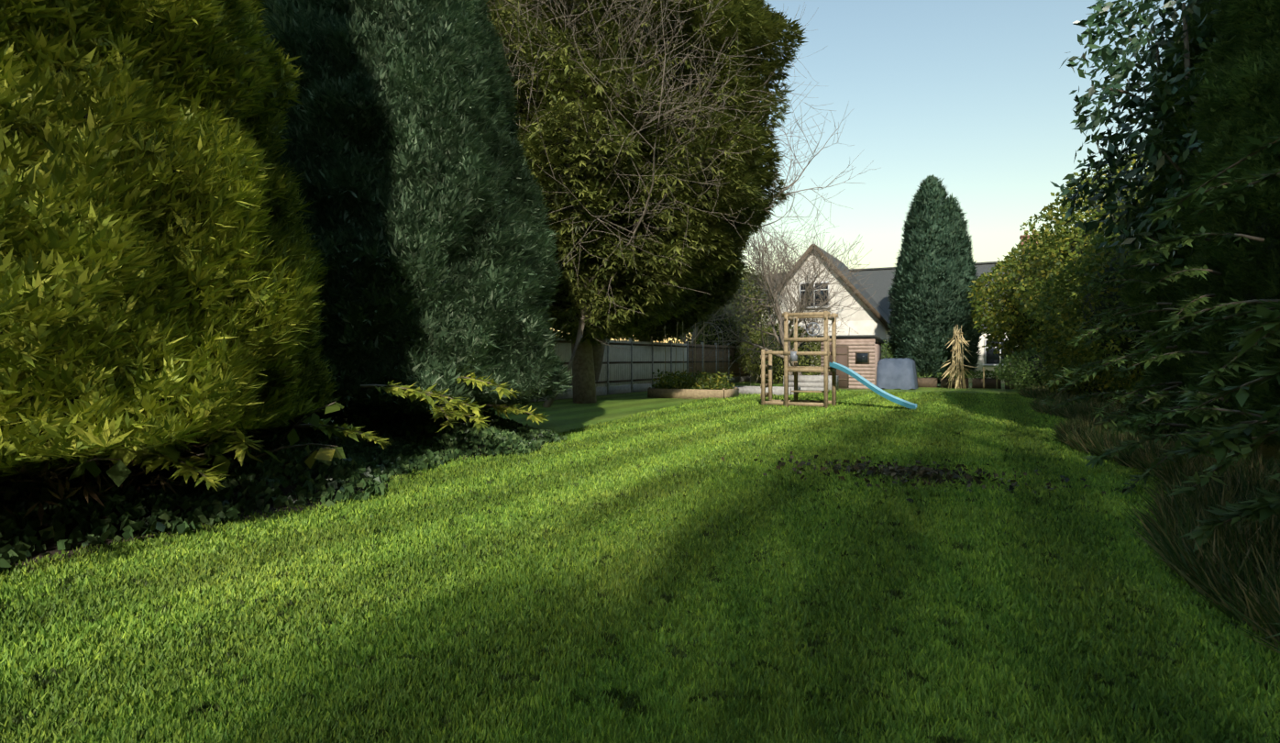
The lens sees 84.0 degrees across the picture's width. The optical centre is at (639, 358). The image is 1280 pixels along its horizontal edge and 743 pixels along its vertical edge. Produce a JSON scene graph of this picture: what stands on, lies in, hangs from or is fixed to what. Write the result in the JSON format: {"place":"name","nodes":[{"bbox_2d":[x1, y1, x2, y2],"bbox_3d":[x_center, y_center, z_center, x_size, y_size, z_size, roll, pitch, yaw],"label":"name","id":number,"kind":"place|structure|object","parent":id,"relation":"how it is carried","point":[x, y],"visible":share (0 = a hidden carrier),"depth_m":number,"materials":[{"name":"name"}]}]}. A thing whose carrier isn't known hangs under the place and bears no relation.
{"place":"outdoors","nodes":[
{"label":"outdoors","id":0,"kind":"place"},
{"bbox_2d":[43,401,345,486],"bbox_3d":[-3.412,0.681,5.676,1.208,0.600,2.060,0,0,26],"label":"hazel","id":1,"kind":"object","parent":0,"point":[118,472],"depth_m":5.57,"materials":[{"name":"green plant"}]},
{"bbox_2d":[0,381,1279,742],"bbox_3d":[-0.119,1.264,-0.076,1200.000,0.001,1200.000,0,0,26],"label":"ground","id":2,"kind":"structure","parent":0,"point":[565,414],"depth_m":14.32,"materials":[{"name":"green plant"}]},
{"bbox_2d":[0,361,285,524],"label":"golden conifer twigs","id":3,"kind":"object","parent":2,"relation":"on","point":[60,491],"visible":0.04,"depth_m":4.85,"materials":[{"name":"green plant"}]},
{"bbox_2d":[127,372,550,491],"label":"gold fronds","id":4,"kind":"object","parent":3,"relation":"attached to","point":[150,462],"visible":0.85,"depth_m":6.92,"materials":[{"name":"plant"}]},
{"bbox_2d":[0,421,561,582],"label":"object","id":5,"kind":"structure","parent":2,"relation":"on","point":[51,548],"depth_m":5.39,"materials":[{"name":"green plant"}]},
{"bbox_2d":[0,0,341,483],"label":"golden conifer","id":6,"kind":"object","parent":5,"relation":"on","point":[103,262],"depth_m":4.70,"materials":[{"name":"green plant"}]},
{"bbox_2d":[0,408,567,572],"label":"ivy bank","id":7,"kind":"structure","parent":5,"relation":"on","point":[361,461],"depth_m":6.18,"materials":[{"name":"green plant"}]},
{"bbox_2d":[233,0,573,423],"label":"blue conifer","id":8,"kind":"object","parent":5,"relation":"on","point":[423,90],"depth_m":9.23,"materials":[{"name":"plant"}]},
{"bbox_2d":[515,334,750,403],"bbox_3d":[0.063,0.244,27.407,0.120,2.040,27.570,0,0,26],"label":"fence","id":9,"kind":"object","parent":2,"relation":"on","point":[633,364],"visible":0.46,"depth_m":27.62,"materials":[{"name":"wood"}]},
{"bbox_2d":[484,0,808,403],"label":"yew tree","id":10,"kind":"object","parent":2,"relation":"on","point":[755,24],"depth_m":16.57,"materials":[{"name":"green plant"}]},
{"bbox_2d":[486,0,824,407],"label":"bare tree","id":11,"kind":"object","parent":2,"relation":"on","point":[579,337],"visible":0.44,"depth_m":14.82,"materials":[{"name":"brown plant"}]},
{"bbox_2d":[487,0,879,381],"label":"bare tree","id":12,"kind":"object","parent":2,"relation":"on","point":[598,354],"visible":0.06,"depth_m":19.60,"materials":[{"name":"brown plant"}]},
{"bbox_2d":[615,225,758,384],"bbox_3d":[0.364,-4.289,28.259,8.313,11.119,7.656,0,0,26],"label":"yew tree","id":13,"kind":"object","parent":2,"relation":"on","point":[707,303],"depth_m":27.45,"materials":[{"name":"green plant"}]},
{"bbox_2d":[678,238,759,343],"bbox_3d":[3.478,-2.711,35.370,5.503,7.995,6.539,0,0,26],"label":"bare tree","id":14,"kind":"object","parent":2,"relation":"on","point":[683,339],"visible":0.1,"depth_m":34.73,"materials":[{"name":"brown plant"}]},
{"bbox_2d":[667,264,782,371],"bbox_3d":[4.647,-2.052,38.899,7.033,6.664,6.707,0,0,26],"label":"bare tree","id":15,"kind":"object","parent":2,"relation":"on","point":[745,288],"depth_m":37.15,"materials":[{"name":"brown plant"}]},
{"bbox_2d":[647,375,838,398],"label":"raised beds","id":16,"kind":"object","parent":2,"relation":"on","point":[810,382],"visible":0.62,"depth_m":23.81,"materials":[{"name":"brown wood"}]},
{"bbox_2d":[651,369,734,389],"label":"bed plants","id":17,"kind":"object","parent":16,"relation":"on","point":[666,381],"visible":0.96,"depth_m":22.87,"materials":[{"name":"green plant"}]},
{"bbox_2d":[732,323,820,383],"bbox_3d":[7.130,-0.245,36.410,5.324,3.241,5.092,0,0,26],"label":"shrub","id":18,"kind":"object","parent":2,"relation":"on","point":[750,366],"depth_m":35.48,"materials":[{"name":"green plant"}]},
{"bbox_2d":[691,229,871,386],"bbox_3d":[5.638,-2.061,28.953,7.321,6.949,6.926,0,0,26],"label":"bare tree","id":19,"kind":"object","parent":2,"relation":"on","point":[768,290],"visible":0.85,"depth_m":28.43,"materials":[{"name":"brown plant"}]},
{"bbox_2d":[727,220,880,375],"bbox_3d":[7.280,-3.007,34.039,7.068,8.562,8.780,0,0,-44],"label":"bare tree","id":20,"kind":"object","parent":2,"relation":"on","point":[806,292],"depth_m":33.12,"materials":[{"name":"brown plant"}]},
{"bbox_2d":[760,310,916,408],"bbox_3d":[4.987,0.039,18.025,3.765,2.450,1.218,0,0,26],"label":"climbing frame","id":21,"kind":"object","parent":2,"relation":"on","point":[828,366],"visible":0.98,"depth_m":18.05,"materials":[{"name":"brown wood"}]},
{"bbox_2d":[816,334,884,388],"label":"shed","id":22,"kind":"structure","parent":2,"relation":"on","point":[860,355],"depth_m":29.58,"materials":[{"name":"brown wood"}]},
{"bbox_2d":[881,338,894,359],"bbox_3d":[11.144,0.174,34.000,3.595,2.358,3.483,0,0,26],"label":"low shrub","id":23,"kind":"object","parent":2,"relation":"on","point":[888,344],"depth_m":33.02,"materials":[{"name":"green plant"}]},
{"bbox_2d":[876,357,918,389],"bbox_3d":[10.817,0.617,29.989,1.600,1.293,1.600,0,0,26],"label":"tarp cover","id":24,"kind":"object","parent":2,"relation":"on","point":[897,373],"visible":0.92,"depth_m":29.36,"materials":[{"name":"grey plastic"}]},
{"bbox_2d":[720,451,1127,507],"bbox_3d":[2.745,1.218,7.607,4.056,0.068,3.009,0,0,26],"label":"lawn debris","id":25,"kind":"object","parent":2,"relation":"on","point":[911,471],"visible":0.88,"depth_m":7.50,"materials":[{"name":"brown plant"}]},
{"bbox_2d":[886,174,977,384],"bbox_3d":[13.256,-3.477,32.367,3.640,9.492,3.618,0,0,26],"label":"cypress","id":26,"kind":"object","parent":2,"relation":"on","point":[928,315],"visible":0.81,"depth_m":31.20,"materials":[{"name":"green plant"}]},
{"bbox_2d":[947,192,984,379],"bbox_3d":[14.079,-3.082,32.190,2.881,8.716,2.974,0,0,26],"label":"cypress","id":27,"kind":"object","parent":2,"relation":"on","point":[957,213],"visible":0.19,"depth_m":31.38,"materials":[{"name":"green plant"}]},
{"bbox_2d":[916,376,1015,388],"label":"planters","id":28,"kind":"object","parent":2,"relation":"on","point":[989,382],"visible":0.58,"depth_m":30.66,"materials":[{"name":"brown wood"}]},
{"bbox_2d":[916,369,1016,378],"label":"planter plants","id":29,"kind":"object","parent":28,"relation":"on","point":[974,373],"visible":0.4,"depth_m":30.62,"materials":[{"name":"green plant"}]},
{"bbox_2d":[948,326,1011,388],"bbox_3d":[14.466,-0.092,29.765,2.910,2.721,0.590,0,0,9],"label":"wooden teepee","id":30,"kind":"object","parent":2,"relation":"on","point":[957,356],"visible":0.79,"depth_m":29.88,"materials":[{"name":"brown wood"}]},
{"bbox_2d":[939,332,977,388],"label":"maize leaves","id":31,"kind":"object","parent":30,"relation":"attached to","point":[948,370],"visible":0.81,"depth_m":29.91,"materials":[{"name":"beige plant"}]},
{"bbox_2d":[965,232,1081,362],"bbox_3d":[16.650,-1.887,28.500,6.437,6.351,6.425,0,0,26],"label":"bush","id":32,"kind":"object","parent":2,"relation":"on","point":[994,315],"depth_m":28.20,"materials":[{"name":"green plant"}]},
{"bbox_2d":[991,344,1067,390],"bbox_3d":[14.962,0.424,25.824,3.978,1.897,3.475,0,0,26],"label":"low shrub","id":33,"kind":"object","parent":2,"relation":"on","point":[1004,369],"depth_m":25.77,"materials":[{"name":"green plant"}]},
{"bbox_2d":[1003,151,1154,350],"bbox_3d":[15.655,-2.596,22.177,7.581,7.769,7.388,0,0,26],"label":"tree","id":34,"kind":"object","parent":2,"relation":"on","point":[1061,240],"depth_m":22.46,"materials":[{"name":"green plant"}]},
{"bbox_2d":[1018,224,1149,398],"bbox_3d":[11.973,-1.042,16.806,5.359,4.647,5.201,0,0,26],"label":"bush","id":35,"kind":"object","parent":2,"relation":"on","point":[1087,268],"depth_m":16.68,"materials":[{"name":"green plant"}]},
{"bbox_2d":[1039,348,1147,402],"bbox_3d":[13.210,0.475,20.181,3.290,1.793,3.505,0,0,26],"label":"low shrub","id":36,"kind":"object","parent":2,"relation":"on","point":[1047,365],"depth_m":20.03,"materials":[{"name":"green plant"}]},
{"bbox_2d":[1049,0,1232,361],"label":"laurel tree","id":37,"kind":"object","parent":2,"relation":"on","point":[1108,54],"depth_m":11.75,"materials":[{"name":"green plant"}]},
{"bbox_2d":[1012,381,1279,652],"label":"ornamental grass","id":38,"kind":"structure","parent":2,"relation":"on","point":[1237,564],"depth_m":4.76,"materials":[{"name":"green plant"}]},
{"bbox_2d":[1052,137,1279,527],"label":"hedge twigs","id":39,"kind":"object","parent":2,"relation":"on","point":[1251,237],"visible":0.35,"depth_m":7.03,"materials":[{"name":"green plant"}]},
{"bbox_2d":[1113,0,1279,424],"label":"tree","id":40,"kind":"object","parent":2,"relation":"on","point":[1166,370],"depth_m":11.58,"materials":[{"name":"green plant"}]},
{"bbox_2d":[1158,0,1279,448],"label":"hedge","id":41,"kind":"object","parent":2,"relation":"on","point":[1242,82],"depth_m":8.78,"materials":[{"name":"green plant"}]},
{"bbox_2d":[1040,133,1279,651],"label":"hedge frond sprays","id":42,"kind":"object","parent":41,"relation":"attached to","point":[1267,505],"visible":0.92,"depth_m":5.79,"materials":[{"name":"green plant"}]},
{"bbox_2d":[664,321,723,383],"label":"garden arch","id":43,"kind":"structure","parent":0,"point":[692,347],"depth_m":25.82,"materials":[{"name":"wood"}]},
{"bbox_2d":[550,0,1187,342],"label":"sky","id":44,"kind":"structure","parent":0,"point":[973,95],"materials":[{"name":"blue"}]},
{"bbox_2d":[742,229,1040,383],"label":"house","id":45,"kind":"structure","parent":0,"point":[870,321],"depth_m":36.93,"materials":[{"name":"paint"}]}
]}

